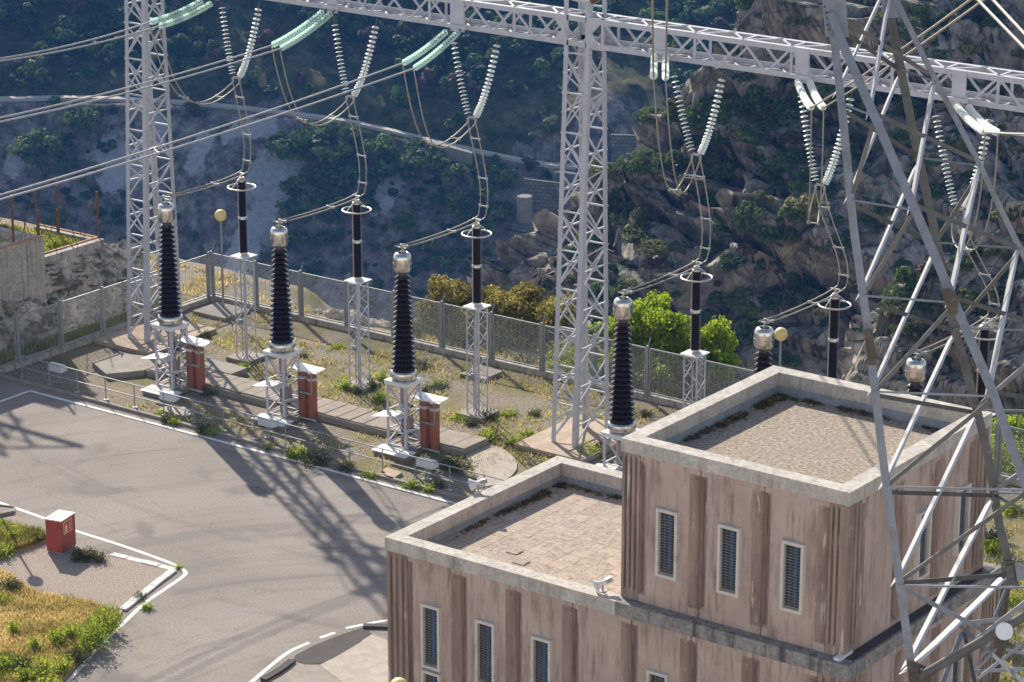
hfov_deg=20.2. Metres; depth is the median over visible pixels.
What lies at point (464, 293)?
bush
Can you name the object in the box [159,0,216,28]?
tension insulator
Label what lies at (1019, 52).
cliff shrub
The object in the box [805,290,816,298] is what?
cliff shrub
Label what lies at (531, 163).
tree
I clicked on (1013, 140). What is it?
cliff shrub
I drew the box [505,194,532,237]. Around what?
round tank
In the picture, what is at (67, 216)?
rusty stay
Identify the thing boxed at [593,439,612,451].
shrub
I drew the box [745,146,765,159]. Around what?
cliff shrub
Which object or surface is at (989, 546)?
shrub
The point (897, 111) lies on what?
cliff shrub
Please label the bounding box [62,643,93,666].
shrub
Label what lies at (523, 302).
olive tree
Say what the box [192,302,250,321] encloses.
concrete slab
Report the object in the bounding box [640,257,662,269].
cliff shrub
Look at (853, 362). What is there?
cliff
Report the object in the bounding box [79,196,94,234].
rusty stay
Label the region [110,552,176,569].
kerb
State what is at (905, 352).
cliff shrub
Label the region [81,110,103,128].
tree
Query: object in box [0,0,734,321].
hillside
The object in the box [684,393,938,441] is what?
moss
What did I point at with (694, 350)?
surge arrester
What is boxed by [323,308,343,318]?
boulder
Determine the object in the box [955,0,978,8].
cliff shrub
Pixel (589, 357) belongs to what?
shrub
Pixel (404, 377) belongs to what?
instrument transformer
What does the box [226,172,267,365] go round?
surge arrester
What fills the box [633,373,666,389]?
shrub
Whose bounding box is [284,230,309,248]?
tree
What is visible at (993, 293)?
cliff shrub
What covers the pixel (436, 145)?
jumper loop
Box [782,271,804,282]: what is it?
cliff shrub
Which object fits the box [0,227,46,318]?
concrete wall
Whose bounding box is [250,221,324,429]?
instrument transformer
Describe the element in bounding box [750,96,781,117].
cliff shrub
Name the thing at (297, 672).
gravel ground
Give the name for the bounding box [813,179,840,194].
cliff shrub
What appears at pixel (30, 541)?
dry grass
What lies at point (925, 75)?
cliff shrub
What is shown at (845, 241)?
cliff shrub
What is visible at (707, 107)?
cliff shrub
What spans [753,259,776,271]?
cliff shrub
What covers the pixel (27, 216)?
rusty stay
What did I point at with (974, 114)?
tension insulator
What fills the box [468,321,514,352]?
shrub
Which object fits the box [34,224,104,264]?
concrete wall
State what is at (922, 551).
window
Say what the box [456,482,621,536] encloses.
moss
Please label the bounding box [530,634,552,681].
window
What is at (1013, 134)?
line conductor
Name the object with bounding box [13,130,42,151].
tree
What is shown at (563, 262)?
cliff shrub
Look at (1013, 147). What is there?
cliff shrub
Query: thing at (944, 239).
cliff shrub
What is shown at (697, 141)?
cliff shrub
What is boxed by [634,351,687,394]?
shrub
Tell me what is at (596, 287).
cliff shrub
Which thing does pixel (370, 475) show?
shrub
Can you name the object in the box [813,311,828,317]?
cliff shrub
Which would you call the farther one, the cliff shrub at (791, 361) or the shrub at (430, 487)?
the cliff shrub at (791, 361)
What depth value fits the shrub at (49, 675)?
78.62 m
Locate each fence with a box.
[0,244,211,373]
[210,243,1023,486]
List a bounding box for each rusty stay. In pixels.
[13,199,30,235]
[21,194,33,238]
[39,215,56,249]
[59,191,76,241]
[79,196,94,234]
[83,197,95,239]
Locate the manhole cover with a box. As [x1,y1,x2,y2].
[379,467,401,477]
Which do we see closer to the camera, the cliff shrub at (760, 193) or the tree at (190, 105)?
the cliff shrub at (760, 193)
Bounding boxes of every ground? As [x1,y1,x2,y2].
[0,217,1023,681]
[0,225,72,249]
[0,511,166,681]
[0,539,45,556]
[0,569,120,681]
[267,663,339,681]
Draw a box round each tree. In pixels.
[7,127,61,162]
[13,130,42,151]
[32,129,65,153]
[58,102,92,129]
[58,159,80,171]
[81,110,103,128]
[183,94,199,109]
[188,106,201,117]
[264,130,309,159]
[275,193,311,222]
[278,174,311,195]
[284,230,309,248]
[290,126,330,161]
[290,260,325,283]
[297,185,333,202]
[301,118,335,138]
[312,140,354,165]
[313,163,345,185]
[317,226,345,244]
[319,193,347,210]
[329,165,367,187]
[336,121,359,141]
[354,166,386,187]
[359,133,400,159]
[359,198,381,211]
[375,149,420,176]
[391,210,419,230]
[403,137,425,149]
[403,139,436,166]
[407,230,437,251]
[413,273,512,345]
[415,146,451,174]
[429,190,463,206]
[431,248,465,269]
[439,162,473,184]
[447,196,481,214]
[458,211,494,233]
[471,181,495,200]
[480,201,510,221]
[480,280,576,351]
[484,162,518,184]
[521,157,539,168]
[572,289,698,378]
[666,315,741,392]
[991,413,1023,468]
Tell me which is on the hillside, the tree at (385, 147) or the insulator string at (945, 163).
the tree at (385, 147)
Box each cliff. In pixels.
[413,0,1023,391]
[838,200,1023,443]
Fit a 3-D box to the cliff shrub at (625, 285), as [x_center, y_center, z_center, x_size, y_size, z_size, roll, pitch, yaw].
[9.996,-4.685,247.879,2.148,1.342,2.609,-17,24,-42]
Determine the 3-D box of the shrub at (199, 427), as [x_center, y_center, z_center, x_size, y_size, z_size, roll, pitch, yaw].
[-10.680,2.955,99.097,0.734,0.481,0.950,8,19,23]
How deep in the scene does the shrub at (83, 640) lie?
81.20 m
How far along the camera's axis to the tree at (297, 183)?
432.97 m
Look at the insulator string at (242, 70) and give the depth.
102.94 m
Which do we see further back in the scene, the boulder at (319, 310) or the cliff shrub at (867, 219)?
the cliff shrub at (867, 219)
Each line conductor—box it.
[0,21,159,61]
[0,45,280,122]
[0,62,414,199]
[651,0,667,78]
[811,0,984,108]
[976,0,1023,49]
[984,131,1023,136]
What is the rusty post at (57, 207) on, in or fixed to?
on the concrete wall at (74, 251)
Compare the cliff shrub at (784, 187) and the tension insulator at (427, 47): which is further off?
the cliff shrub at (784, 187)
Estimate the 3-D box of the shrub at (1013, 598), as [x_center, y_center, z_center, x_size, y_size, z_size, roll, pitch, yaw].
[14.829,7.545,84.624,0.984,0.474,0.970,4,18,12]
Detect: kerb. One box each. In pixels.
[0,373,467,499]
[0,504,14,509]
[0,509,14,515]
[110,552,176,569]
[120,569,176,610]
[260,623,387,681]
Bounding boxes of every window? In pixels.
[420,602,442,671]
[421,668,442,681]
[475,618,496,681]
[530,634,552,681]
[646,668,669,681]
[655,507,679,580]
[716,522,741,597]
[779,538,806,615]
[913,506,931,579]
[946,658,962,681]
[952,482,971,556]
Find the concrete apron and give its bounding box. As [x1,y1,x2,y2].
[320,634,387,681]
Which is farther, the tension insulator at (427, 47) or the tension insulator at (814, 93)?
the tension insulator at (427, 47)
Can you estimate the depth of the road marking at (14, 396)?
102.84 m
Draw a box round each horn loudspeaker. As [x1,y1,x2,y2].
[468,478,486,491]
[592,576,612,592]
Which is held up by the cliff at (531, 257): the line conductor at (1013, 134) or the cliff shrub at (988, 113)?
the cliff shrub at (988, 113)
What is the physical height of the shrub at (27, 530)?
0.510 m
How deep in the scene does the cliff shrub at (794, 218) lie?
242.84 m
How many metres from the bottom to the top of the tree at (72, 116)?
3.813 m
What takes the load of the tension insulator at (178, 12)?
attached to the lattice gantry
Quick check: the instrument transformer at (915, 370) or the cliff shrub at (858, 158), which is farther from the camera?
the cliff shrub at (858, 158)
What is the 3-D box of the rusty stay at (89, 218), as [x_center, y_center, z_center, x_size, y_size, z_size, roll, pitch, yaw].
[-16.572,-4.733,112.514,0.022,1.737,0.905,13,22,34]
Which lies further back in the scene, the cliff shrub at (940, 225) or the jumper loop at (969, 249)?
the cliff shrub at (940, 225)
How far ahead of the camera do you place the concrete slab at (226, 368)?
105.29 m
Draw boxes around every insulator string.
[219,0,235,74]
[237,0,261,77]
[332,13,347,94]
[351,17,378,96]
[451,31,469,116]
[473,35,499,117]
[671,61,694,152]
[698,68,724,154]
[798,96,818,183]
[822,88,853,184]
[932,99,957,206]
[961,108,993,208]
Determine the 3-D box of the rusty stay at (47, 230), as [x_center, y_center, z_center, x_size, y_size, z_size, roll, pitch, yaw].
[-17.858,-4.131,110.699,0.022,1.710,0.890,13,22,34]
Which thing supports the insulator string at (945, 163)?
hanging from the lattice gantry
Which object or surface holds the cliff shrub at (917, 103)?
on the cliff at (531, 257)
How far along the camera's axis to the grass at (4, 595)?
82.55 m
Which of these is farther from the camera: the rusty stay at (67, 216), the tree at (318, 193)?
the tree at (318, 193)
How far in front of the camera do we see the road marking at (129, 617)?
86.62 m
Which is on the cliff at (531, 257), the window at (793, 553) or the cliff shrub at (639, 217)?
the cliff shrub at (639, 217)
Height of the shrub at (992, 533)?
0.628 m
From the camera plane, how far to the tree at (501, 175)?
434.51 m
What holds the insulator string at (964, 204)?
hanging from the lattice gantry
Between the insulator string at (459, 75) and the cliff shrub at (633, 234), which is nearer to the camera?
the insulator string at (459, 75)
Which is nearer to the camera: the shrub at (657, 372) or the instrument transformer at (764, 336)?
the instrument transformer at (764, 336)
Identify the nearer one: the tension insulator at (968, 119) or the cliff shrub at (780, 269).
the tension insulator at (968, 119)
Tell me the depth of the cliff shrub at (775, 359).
243.80 m
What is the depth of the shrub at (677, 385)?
102.75 m
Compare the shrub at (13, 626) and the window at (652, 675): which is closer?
the window at (652, 675)
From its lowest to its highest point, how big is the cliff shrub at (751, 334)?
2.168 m
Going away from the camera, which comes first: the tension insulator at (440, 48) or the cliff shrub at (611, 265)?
the tension insulator at (440, 48)
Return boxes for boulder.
[311,308,323,314]
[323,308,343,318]
[341,309,367,322]
[361,318,377,326]
[375,319,390,329]
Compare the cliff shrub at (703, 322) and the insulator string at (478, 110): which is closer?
the insulator string at (478, 110)
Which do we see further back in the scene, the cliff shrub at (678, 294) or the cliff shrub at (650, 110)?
the cliff shrub at (650, 110)
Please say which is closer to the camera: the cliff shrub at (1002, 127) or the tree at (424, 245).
the cliff shrub at (1002, 127)
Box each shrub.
[0,542,16,558]
[0,574,22,590]
[0,652,17,670]
[2,522,27,538]
[4,617,25,634]
[9,654,33,671]
[10,660,39,681]
[20,526,44,541]
[24,632,49,650]
[24,652,56,676]
[27,668,62,681]
[43,626,67,646]
[45,236,63,248]
[49,650,75,674]
[57,619,80,638]
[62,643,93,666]
[68,546,90,562]
[68,621,106,653]
[71,608,117,649]
[74,544,107,563]
[90,598,128,635]
[91,547,109,564]
[133,587,152,600]
[139,601,156,611]
[152,408,165,415]
[157,412,178,423]
[166,414,181,425]
[174,562,183,569]
[191,421,214,434]
[198,328,213,337]
[199,382,217,396]
[202,425,222,435]
[237,360,252,369]
[263,441,278,450]
[284,443,305,458]
[290,443,328,464]
[300,350,309,357]
[304,451,332,466]
[331,374,352,390]
[332,342,346,348]
[334,458,355,472]
[343,383,367,394]
[358,468,380,479]
[362,375,379,390]
[368,387,392,402]
[374,366,388,381]
[398,476,423,489]
[412,310,438,338]
[414,385,431,392]
[416,355,439,370]
[421,480,438,493]
[423,309,469,343]
[423,379,452,391]
[427,449,478,476]
[428,378,445,387]
[430,479,446,489]
[445,318,483,347]
[449,411,466,420]
[463,415,479,427]
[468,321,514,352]
[473,426,500,441]
[482,408,501,420]
[498,404,520,418]
[501,433,526,445]
[507,342,546,363]
[514,424,537,436]
[528,407,544,416]
[538,334,589,370]
[540,279,552,290]
[552,258,571,270]
[562,246,577,258]
[564,274,575,283]
[566,339,599,373]
[567,206,587,219]
[572,231,602,249]
[574,440,608,457]
[587,266,600,275]
[588,156,620,174]
[588,281,620,303]
[588,311,602,323]
[588,338,613,379]
[588,354,659,387]
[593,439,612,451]
[596,258,617,271]
[598,196,622,218]
[598,232,614,244]
[609,187,621,196]
[609,210,629,226]
[612,174,623,183]
[613,278,640,294]
[616,147,659,176]
[617,199,635,211]
[621,223,651,246]
[626,203,653,225]
[631,105,663,124]
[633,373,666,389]
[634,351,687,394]
[637,408,652,418]
[638,238,669,259]
[640,234,656,243]
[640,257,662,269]
[643,282,658,289]
[651,170,665,181]
[651,359,721,399]
[652,156,666,163]
[657,153,676,169]
[660,262,670,268]
[661,97,690,123]
[666,149,688,167]
[666,290,682,298]
[669,139,683,145]
[677,179,694,193]
[678,113,713,130]
[679,191,694,202]
[680,104,708,123]
[680,372,739,401]
[684,135,701,144]
[687,155,706,166]
[695,95,732,119]
[698,242,721,255]
[700,190,719,206]
[700,316,712,326]
[701,311,713,317]
[706,290,723,304]
[708,151,723,158]
[709,158,737,180]
[710,112,730,124]
[710,127,722,146]
[712,131,730,145]
[712,216,729,233]
[714,280,722,286]
[719,252,745,272]
[719,293,740,307]
[725,43,739,53]
[728,123,751,141]
[730,298,762,315]
[731,215,757,234]
[734,0,755,9]
[734,109,749,118]
[734,200,775,229]
[734,341,742,349]
[735,241,757,255]
[735,286,752,298]
[735,323,753,339]
[736,71,758,82]
[741,126,767,143]
[743,83,770,104]
[743,315,762,327]
[743,336,775,348]
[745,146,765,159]
[746,323,778,346]
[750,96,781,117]
[753,190,765,197]
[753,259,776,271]
[757,164,783,184]
[757,195,774,204]
[757,224,791,243]
[758,293,782,308]
[763,154,793,170]
[763,226,798,243]
[767,283,779,291]
[770,100,808,124]
[770,354,784,364]
[775,76,794,86]
[775,262,785,273]
[776,218,784,222]
[776,229,801,246]
[778,205,807,223]
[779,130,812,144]
[779,148,811,164]
[779,184,790,190]
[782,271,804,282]
[783,354,802,367]
[784,15,810,27]
[784,193,825,214]
[786,287,810,311]
[787,83,805,109]
[787,179,811,192]
[791,167,814,182]
[804,238,829,253]
[805,77,846,98]
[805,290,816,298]
[810,343,825,351]
[812,120,824,128]
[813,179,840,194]
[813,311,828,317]
[818,118,831,127]
[819,317,828,323]
[820,291,847,306]
[827,89,853,112]
[827,233,852,252]
[829,215,845,225]
[832,118,838,126]
[833,141,860,156]
[837,283,851,289]
[839,276,857,290]
[840,301,851,309]
[850,133,863,145]
[851,91,886,118]
[852,153,868,160]
[860,213,876,225]
[869,203,894,218]
[873,11,899,22]
[881,283,917,307]
[883,310,901,318]
[884,328,893,335]
[886,108,901,116]
[886,297,926,316]
[887,129,910,147]
[888,322,915,338]
[892,265,928,292]
[893,97,926,117]
[897,13,922,28]
[898,26,922,39]
[899,321,928,342]
[899,350,915,360]
[905,38,923,46]
[906,2,933,18]
[909,163,931,180]
[912,150,942,166]
[912,262,935,283]
[913,285,928,292]
[914,72,941,80]
[918,301,928,307]
[919,261,951,280]
[922,18,934,26]
[922,211,928,226]
[923,235,950,244]
[924,319,937,332]
[925,33,937,40]
[928,47,951,60]
[928,157,941,166]
[928,302,944,311]
[929,39,939,46]
[929,182,949,198]
[932,350,952,363]
[933,11,960,29]
[938,221,945,227]
[940,287,976,307]
[940,317,962,337]
[944,137,966,151]
[950,254,955,263]
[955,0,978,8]
[959,37,985,55]
[959,149,985,165]
[959,170,974,183]
[960,57,972,63]
[960,255,978,271]
[960,298,980,312]
[966,78,985,92]
[969,242,995,260]
[976,109,993,118]
[981,14,1009,28]
[983,3,1009,18]
[984,241,1009,253]
[984,536,1010,554]
[985,286,1012,305]
[985,522,1015,544]
[990,429,1023,473]
[991,209,1013,219]
[991,425,1023,471]
[997,124,1007,130]
[997,285,1015,295]
[999,589,1023,606]
[1000,500,1023,515]
[1002,254,1012,260]
[1003,82,1023,94]
[1005,141,1021,151]
[1006,132,1017,143]
[1006,172,1019,180]
[1008,207,1023,221]
[1010,47,1023,58]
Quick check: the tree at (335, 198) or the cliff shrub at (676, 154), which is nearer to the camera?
the cliff shrub at (676, 154)
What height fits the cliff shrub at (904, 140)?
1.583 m
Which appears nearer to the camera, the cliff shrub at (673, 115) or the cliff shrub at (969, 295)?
the cliff shrub at (969, 295)
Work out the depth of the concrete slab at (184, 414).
101.00 m
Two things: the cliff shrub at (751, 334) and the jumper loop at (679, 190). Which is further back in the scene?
the cliff shrub at (751, 334)
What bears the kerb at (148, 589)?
on the road
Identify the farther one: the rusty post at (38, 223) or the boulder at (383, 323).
the boulder at (383, 323)
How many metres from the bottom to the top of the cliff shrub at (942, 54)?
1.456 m
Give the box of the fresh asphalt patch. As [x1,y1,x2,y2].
[293,627,370,663]
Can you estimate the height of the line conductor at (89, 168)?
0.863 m
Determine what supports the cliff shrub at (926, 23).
on the cliff at (531, 257)
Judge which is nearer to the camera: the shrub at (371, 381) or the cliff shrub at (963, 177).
the shrub at (371, 381)
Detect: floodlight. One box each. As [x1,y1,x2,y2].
[49,362,66,383]
[159,390,179,409]
[258,416,278,439]
[416,457,438,481]
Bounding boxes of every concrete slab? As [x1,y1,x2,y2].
[92,353,166,379]
[159,404,199,418]
[182,357,246,376]
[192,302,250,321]
[460,365,503,381]
[466,445,516,487]
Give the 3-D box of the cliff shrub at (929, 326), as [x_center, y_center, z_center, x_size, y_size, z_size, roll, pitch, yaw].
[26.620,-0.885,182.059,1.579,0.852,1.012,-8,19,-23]
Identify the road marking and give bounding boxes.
[0,391,29,401]
[0,502,187,681]
[28,390,455,503]
[249,642,309,681]
[319,632,334,637]
[345,619,387,628]
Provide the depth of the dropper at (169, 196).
103.92 m
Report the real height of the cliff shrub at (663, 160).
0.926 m
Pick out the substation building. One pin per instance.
(755, 546)
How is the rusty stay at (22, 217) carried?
on the concrete wall at (22, 270)
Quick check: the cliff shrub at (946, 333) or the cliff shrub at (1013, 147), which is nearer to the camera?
the cliff shrub at (946, 333)
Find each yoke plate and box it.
[232,76,240,82]
[345,95,354,101]
[467,116,476,123]
[691,153,701,160]
[814,183,825,191]
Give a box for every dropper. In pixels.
[156,82,250,198]
[273,102,366,222]
[394,123,487,247]
[617,160,710,293]
[758,192,848,322]
[913,215,999,354]
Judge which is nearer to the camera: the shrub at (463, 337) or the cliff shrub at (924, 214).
the shrub at (463, 337)
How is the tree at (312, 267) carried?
on the hillside
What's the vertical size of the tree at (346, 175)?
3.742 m
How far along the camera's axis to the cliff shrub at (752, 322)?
244.98 m
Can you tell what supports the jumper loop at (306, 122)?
hanging from the tension insulator at (299, 28)
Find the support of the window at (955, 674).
in the substation building
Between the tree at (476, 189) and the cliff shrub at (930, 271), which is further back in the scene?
the tree at (476, 189)
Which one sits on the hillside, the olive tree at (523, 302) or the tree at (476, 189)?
the tree at (476, 189)
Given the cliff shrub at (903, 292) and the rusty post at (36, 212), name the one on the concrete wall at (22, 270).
the rusty post at (36, 212)
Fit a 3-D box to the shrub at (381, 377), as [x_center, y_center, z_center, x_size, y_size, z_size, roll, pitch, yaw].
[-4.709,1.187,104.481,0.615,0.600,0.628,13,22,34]
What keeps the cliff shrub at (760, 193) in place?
on the cliff at (531, 257)
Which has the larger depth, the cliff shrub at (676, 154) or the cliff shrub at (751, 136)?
the cliff shrub at (676, 154)
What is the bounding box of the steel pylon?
[823,0,1023,681]
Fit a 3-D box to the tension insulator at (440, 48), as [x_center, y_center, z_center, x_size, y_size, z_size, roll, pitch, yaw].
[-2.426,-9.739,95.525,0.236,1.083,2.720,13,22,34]
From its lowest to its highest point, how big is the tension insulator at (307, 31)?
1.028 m
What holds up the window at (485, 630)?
in the substation building
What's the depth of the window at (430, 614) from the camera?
73.00 m
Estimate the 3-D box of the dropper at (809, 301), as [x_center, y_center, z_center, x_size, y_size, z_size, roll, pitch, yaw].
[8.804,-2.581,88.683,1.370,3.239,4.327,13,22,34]
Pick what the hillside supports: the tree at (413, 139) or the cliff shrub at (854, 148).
the tree at (413, 139)
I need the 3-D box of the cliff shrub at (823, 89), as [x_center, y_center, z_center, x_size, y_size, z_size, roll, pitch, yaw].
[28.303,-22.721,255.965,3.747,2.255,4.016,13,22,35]
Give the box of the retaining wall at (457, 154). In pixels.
[427,140,471,165]
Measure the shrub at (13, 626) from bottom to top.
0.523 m
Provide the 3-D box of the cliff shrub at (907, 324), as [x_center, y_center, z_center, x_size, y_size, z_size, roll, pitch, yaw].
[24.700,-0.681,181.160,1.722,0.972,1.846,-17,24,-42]
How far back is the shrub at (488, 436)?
98.28 m
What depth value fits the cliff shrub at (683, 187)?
260.12 m
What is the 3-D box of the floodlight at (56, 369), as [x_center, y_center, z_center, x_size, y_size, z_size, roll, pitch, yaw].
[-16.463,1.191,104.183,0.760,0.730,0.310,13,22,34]
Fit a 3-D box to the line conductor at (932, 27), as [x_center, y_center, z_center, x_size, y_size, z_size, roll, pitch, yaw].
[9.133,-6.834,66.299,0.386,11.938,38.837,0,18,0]
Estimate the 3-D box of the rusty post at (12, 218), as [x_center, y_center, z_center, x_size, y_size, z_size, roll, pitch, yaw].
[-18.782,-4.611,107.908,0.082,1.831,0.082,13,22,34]
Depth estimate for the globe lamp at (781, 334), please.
97.05 m
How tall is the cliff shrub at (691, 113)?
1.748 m
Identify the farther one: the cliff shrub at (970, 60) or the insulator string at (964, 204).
the cliff shrub at (970, 60)
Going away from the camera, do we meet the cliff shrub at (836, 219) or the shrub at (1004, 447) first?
the shrub at (1004, 447)
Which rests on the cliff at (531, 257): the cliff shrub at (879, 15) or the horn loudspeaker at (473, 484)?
the cliff shrub at (879, 15)
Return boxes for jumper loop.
[149,24,239,104]
[271,47,353,125]
[402,65,474,147]
[653,78,699,192]
[807,109,824,224]
[951,134,998,251]
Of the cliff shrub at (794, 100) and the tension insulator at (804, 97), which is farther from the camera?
the cliff shrub at (794, 100)
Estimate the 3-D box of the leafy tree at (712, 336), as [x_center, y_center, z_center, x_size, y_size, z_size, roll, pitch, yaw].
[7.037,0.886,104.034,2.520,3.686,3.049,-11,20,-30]
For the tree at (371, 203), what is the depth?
431.55 m
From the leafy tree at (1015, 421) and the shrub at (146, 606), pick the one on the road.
the shrub at (146, 606)
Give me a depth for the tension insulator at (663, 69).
90.29 m
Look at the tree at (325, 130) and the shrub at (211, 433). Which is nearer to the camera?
the shrub at (211, 433)
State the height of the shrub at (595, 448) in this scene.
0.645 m
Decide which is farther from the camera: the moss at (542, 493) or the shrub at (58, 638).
the shrub at (58, 638)
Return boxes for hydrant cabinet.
[44,510,75,553]
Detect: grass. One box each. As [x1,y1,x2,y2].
[0,222,84,251]
[0,295,189,364]
[0,521,45,553]
[0,571,119,681]
[1,221,1003,469]
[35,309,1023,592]
[40,305,1023,597]
[984,516,1023,681]
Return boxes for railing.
[19,355,504,492]
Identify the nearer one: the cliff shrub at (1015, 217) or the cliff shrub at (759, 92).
the cliff shrub at (1015, 217)
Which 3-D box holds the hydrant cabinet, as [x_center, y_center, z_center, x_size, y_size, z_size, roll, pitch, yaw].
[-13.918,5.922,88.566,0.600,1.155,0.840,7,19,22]
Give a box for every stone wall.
[524,178,579,214]
[611,134,636,163]
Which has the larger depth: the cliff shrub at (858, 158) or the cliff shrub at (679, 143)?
the cliff shrub at (679, 143)
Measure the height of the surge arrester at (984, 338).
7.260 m
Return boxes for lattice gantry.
[94,0,1023,462]
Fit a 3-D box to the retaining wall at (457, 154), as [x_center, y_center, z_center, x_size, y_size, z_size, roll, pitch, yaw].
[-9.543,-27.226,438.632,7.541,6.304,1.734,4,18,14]
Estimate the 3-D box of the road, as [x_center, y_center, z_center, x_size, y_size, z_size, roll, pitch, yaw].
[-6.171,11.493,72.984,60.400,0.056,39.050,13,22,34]
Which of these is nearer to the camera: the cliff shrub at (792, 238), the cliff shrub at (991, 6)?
the cliff shrub at (792, 238)
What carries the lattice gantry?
on the ground at (502, 395)
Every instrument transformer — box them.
[140,198,212,397]
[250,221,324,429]
[371,246,448,461]
[596,292,638,470]
[753,321,774,374]
[905,352,926,396]
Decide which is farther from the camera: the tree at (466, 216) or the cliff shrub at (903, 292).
the tree at (466, 216)
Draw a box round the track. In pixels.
[0,95,591,170]
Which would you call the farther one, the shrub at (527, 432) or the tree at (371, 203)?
the tree at (371, 203)
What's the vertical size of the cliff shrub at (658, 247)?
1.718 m
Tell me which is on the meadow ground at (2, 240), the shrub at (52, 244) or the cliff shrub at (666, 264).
the shrub at (52, 244)
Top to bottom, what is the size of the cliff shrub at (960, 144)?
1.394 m
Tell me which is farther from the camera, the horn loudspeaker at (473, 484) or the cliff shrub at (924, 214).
the cliff shrub at (924, 214)
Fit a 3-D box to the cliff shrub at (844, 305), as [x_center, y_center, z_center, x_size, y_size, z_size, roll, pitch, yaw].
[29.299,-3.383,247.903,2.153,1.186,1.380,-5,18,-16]
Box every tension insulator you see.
[150,0,203,24]
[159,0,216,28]
[271,8,326,47]
[280,10,334,50]
[402,28,449,65]
[413,29,460,70]
[650,53,657,79]
[662,54,668,80]
[794,79,814,110]
[806,79,826,110]
[953,102,986,134]
[965,104,999,135]
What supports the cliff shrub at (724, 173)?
on the cliff at (531, 257)
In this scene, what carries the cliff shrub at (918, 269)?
on the cliff at (853, 362)
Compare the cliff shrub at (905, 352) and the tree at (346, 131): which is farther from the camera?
the tree at (346, 131)
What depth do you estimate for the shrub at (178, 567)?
87.30 m
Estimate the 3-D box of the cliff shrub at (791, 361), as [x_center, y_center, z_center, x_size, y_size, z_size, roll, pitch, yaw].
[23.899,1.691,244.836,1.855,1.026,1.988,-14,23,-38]
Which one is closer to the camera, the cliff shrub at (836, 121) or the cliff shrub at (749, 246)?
the cliff shrub at (749, 246)
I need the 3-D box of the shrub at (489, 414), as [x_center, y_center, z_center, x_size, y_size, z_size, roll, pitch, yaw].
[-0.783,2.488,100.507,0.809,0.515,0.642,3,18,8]
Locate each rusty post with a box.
[9,194,14,241]
[34,190,38,234]
[37,210,39,234]
[55,209,57,231]
[56,185,59,231]
[95,191,99,237]
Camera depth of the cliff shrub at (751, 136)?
252.38 m
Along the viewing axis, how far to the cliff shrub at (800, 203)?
242.06 m
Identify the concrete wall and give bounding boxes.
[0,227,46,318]
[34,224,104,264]
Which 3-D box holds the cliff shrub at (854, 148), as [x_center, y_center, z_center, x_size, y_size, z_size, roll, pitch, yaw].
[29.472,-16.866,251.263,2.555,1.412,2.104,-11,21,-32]
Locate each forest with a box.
[0,0,737,143]
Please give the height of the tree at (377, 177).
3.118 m
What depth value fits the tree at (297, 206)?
430.92 m
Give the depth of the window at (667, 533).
68.12 m
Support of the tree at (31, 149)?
on the hillside
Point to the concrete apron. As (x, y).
(365, 659)
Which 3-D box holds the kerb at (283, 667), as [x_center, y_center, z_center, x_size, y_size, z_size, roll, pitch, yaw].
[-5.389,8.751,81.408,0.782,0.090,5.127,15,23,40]
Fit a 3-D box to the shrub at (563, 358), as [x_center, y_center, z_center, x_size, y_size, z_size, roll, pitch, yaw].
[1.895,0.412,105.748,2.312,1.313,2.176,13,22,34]
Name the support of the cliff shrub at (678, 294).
on the cliff at (531, 257)
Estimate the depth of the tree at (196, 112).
442.00 m
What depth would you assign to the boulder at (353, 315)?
111.31 m
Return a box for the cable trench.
[146,362,487,456]
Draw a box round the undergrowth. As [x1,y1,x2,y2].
[0,95,578,308]
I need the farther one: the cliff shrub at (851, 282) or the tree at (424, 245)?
the tree at (424, 245)
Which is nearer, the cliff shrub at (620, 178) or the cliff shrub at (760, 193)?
the cliff shrub at (760, 193)
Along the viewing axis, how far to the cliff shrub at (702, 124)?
259.70 m
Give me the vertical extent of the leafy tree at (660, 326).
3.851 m
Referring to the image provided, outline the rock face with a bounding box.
[0,238,157,352]
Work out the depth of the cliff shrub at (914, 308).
182.62 m
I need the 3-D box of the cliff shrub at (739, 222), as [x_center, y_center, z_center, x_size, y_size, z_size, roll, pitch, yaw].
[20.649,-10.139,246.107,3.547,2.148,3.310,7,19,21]
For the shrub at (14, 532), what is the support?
on the meadow ground at (27, 547)
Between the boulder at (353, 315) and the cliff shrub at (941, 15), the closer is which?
the boulder at (353, 315)
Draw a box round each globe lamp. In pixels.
[215,209,226,306]
[391,677,406,681]
[774,327,787,366]
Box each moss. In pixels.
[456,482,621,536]
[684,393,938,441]
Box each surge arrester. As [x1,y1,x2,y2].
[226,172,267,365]
[338,195,380,392]
[455,218,498,422]
[680,261,712,407]
[818,287,851,378]
[972,317,996,540]
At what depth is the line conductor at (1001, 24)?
42.23 m
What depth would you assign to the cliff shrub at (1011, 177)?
250.32 m
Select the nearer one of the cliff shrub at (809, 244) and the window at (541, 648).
the window at (541, 648)
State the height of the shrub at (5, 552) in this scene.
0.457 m
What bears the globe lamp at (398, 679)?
on the road
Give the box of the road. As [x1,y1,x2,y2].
[0,378,461,681]
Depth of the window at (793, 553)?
66.16 m
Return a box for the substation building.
[385,365,1000,681]

